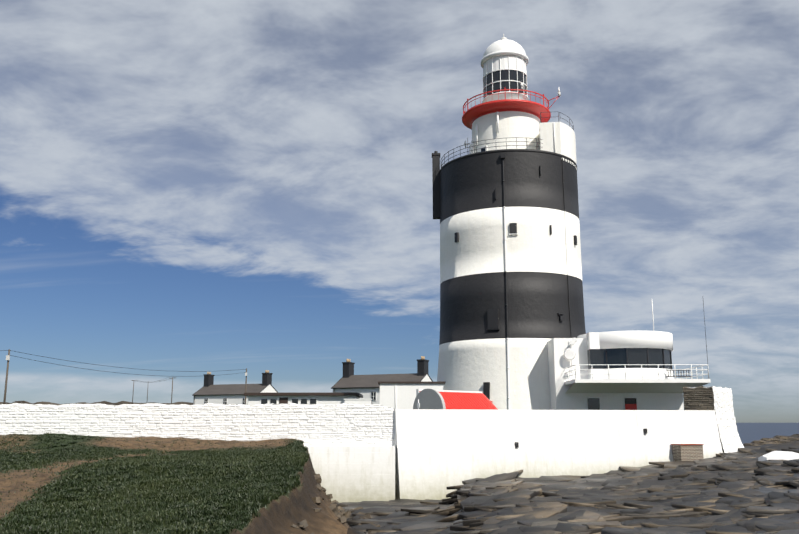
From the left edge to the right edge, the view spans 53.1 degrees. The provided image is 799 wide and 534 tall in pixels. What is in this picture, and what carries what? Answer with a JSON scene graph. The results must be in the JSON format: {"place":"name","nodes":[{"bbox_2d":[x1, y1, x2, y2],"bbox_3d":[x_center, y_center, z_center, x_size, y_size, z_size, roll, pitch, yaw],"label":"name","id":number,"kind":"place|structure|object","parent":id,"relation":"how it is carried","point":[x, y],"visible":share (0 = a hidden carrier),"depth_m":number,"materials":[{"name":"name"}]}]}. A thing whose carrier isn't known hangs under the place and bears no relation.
{"place":"outdoors","nodes":[
{"label":"outdoors","id":0,"kind":"place"},
{"bbox_2d":[0,433,798,533],"bbox_3d":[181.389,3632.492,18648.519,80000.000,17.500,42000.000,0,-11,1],"label":"terrain","id":1,"kind":"structure","parent":0,"point":[282,513],"depth_m":23.11,"materials":[{"name":"brown soil"}]},
{"bbox_2d":[0,401,192,404],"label":"distant hedge line","id":2,"kind":"object","parent":1,"relation":"on","point":[106,402],"visible":0.27,"depth_m":355.17,"materials":[{"name":"green plant"}]},
{"bbox_2d":[1,349,246,404],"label":"utility lines","id":3,"kind":"object","parent":1,"relation":"on","point":[6,379],"visible":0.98,"depth_m":96.59,"materials":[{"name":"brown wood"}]},
{"bbox_2d":[0,432,308,533],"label":"grass tufts","id":4,"kind":"object","parent":1,"relation":"on","point":[134,507],"visible":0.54,"depth_m":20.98,"materials":[{"name":"green plant"}]},
{"bbox_2d":[0,403,394,445],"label":"rubble stone wall","id":5,"kind":"structure","parent":1,"relation":"on","point":[347,424],"depth_m":44.11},
{"bbox_2d":[192,370,277,404],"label":"keepers cottage","id":6,"kind":"structure","parent":1,"relation":"on","point":[208,392],"depth_m":133.51,"materials":[{"name":"white paint"}]},
{"bbox_2d":[244,392,362,405],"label":"low building","id":7,"kind":"structure","parent":1,"relation":"on","point":[301,398],"depth_m":83.30,"materials":[{"name":"white paint"}]},
{"bbox_2d":[290,472,379,533],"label":"rocks","id":8,"kind":"object","parent":1,"relation":"on","point":[340,515],"visible":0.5,"depth_m":24.88,"materials":[{"name":"grey stone"}]},
{"bbox_2d":[331,356,432,403],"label":"keepers cottage","id":9,"kind":"structure","parent":1,"relation":"on","point":[367,386],"depth_m":105.11,"materials":[{"name":"white paint"}]},
{"bbox_2d":[344,381,445,408],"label":"flat roof store","id":10,"kind":"structure","parent":1,"relation":"on","point":[397,395],"depth_m":69.56,"materials":[{"name":"white paint"}]},
{"bbox_2d":[413,389,497,409],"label":"red-roofed shed","id":11,"kind":"structure","parent":1,"relation":"on","point":[442,399],"depth_m":57.95,"materials":[{"name":"paint"}]},
{"bbox_2d":[432,112,585,409],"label":"lighthouse tower","id":12,"kind":"structure","parent":1,"relation":"on","point":[511,296],"depth_m":68.97,"materials":[{"name":"white paint"}]},
{"bbox_2d":[462,34,560,153],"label":"lighthouse lantern","id":13,"kind":"object","parent":12,"relation":"on","point":[506,110],"visible":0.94,"depth_m":75.11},
{"bbox_2d":[306,409,722,502],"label":"boundary wall","id":14,"kind":"structure","parent":1,"relation":"on","point":[433,454],"depth_m":45.22,"materials":[{"name":"white paint"}]},
{"bbox_2d":[337,441,798,533],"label":"rock slabs","id":15,"kind":"object","parent":1,"relation":"on","point":[744,490],"visible":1,"depth_m":24.34,"materials":[{"name":"grey stone"}]},
{"bbox_2d":[671,444,703,460],"bbox_3d":[17.474,11.416,48.422,1.680,1.355,0.930,4,-12,-18],"label":"crate","id":16,"kind":"object","parent":15,"relation":"on","point":[686,452],"visible":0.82,"depth_m":48.08,"materials":[{"name":"brown wood"}]},
{"bbox_2d":[547,299,710,409],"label":"watch building","id":17,"kind":"structure","parent":1,"relation":"on","point":[621,370],"depth_m":62.56,"materials":[{"name":"white paint"}]},
{"bbox_2d":[683,387,728,450],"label":"pier rubble wall","id":18,"kind":"structure","parent":1,"relation":"on","point":[715,414],"depth_m":51.12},
{"bbox_2d":[712,386,743,452],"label":"wall buttress","id":19,"kind":"structure","parent":1,"relation":"on","point":[726,423],"depth_m":51.91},
{"bbox_2d":[683,386,713,409],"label":"wall end pier","id":20,"kind":"structure","parent":19,"relation":"attached to","point":[699,398],"depth_m":51.43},
{"bbox_2d":[758,451,798,460],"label":"white boulder","id":21,"kind":"object","parent":1,"relation":"on","point":[780,455],"visible":0.47,"depth_m":40.21,"materials":[{"name":"white stone"}]},
{"bbox_2d":[0,0,798,422],"label":"sky","id":22,"kind":"structure","parent":0,"point":[216,187],"materials":[{"name":"blue"}]},
{"bbox_2d":[736,423,798,443],"bbox_3d":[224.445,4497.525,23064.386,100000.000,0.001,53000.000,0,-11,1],"label":"sea water","id":23,"kind":"structure","parent":0,"point":[749,432],"depth_m":580.21,"materials":[{"name":"blue liquid"}]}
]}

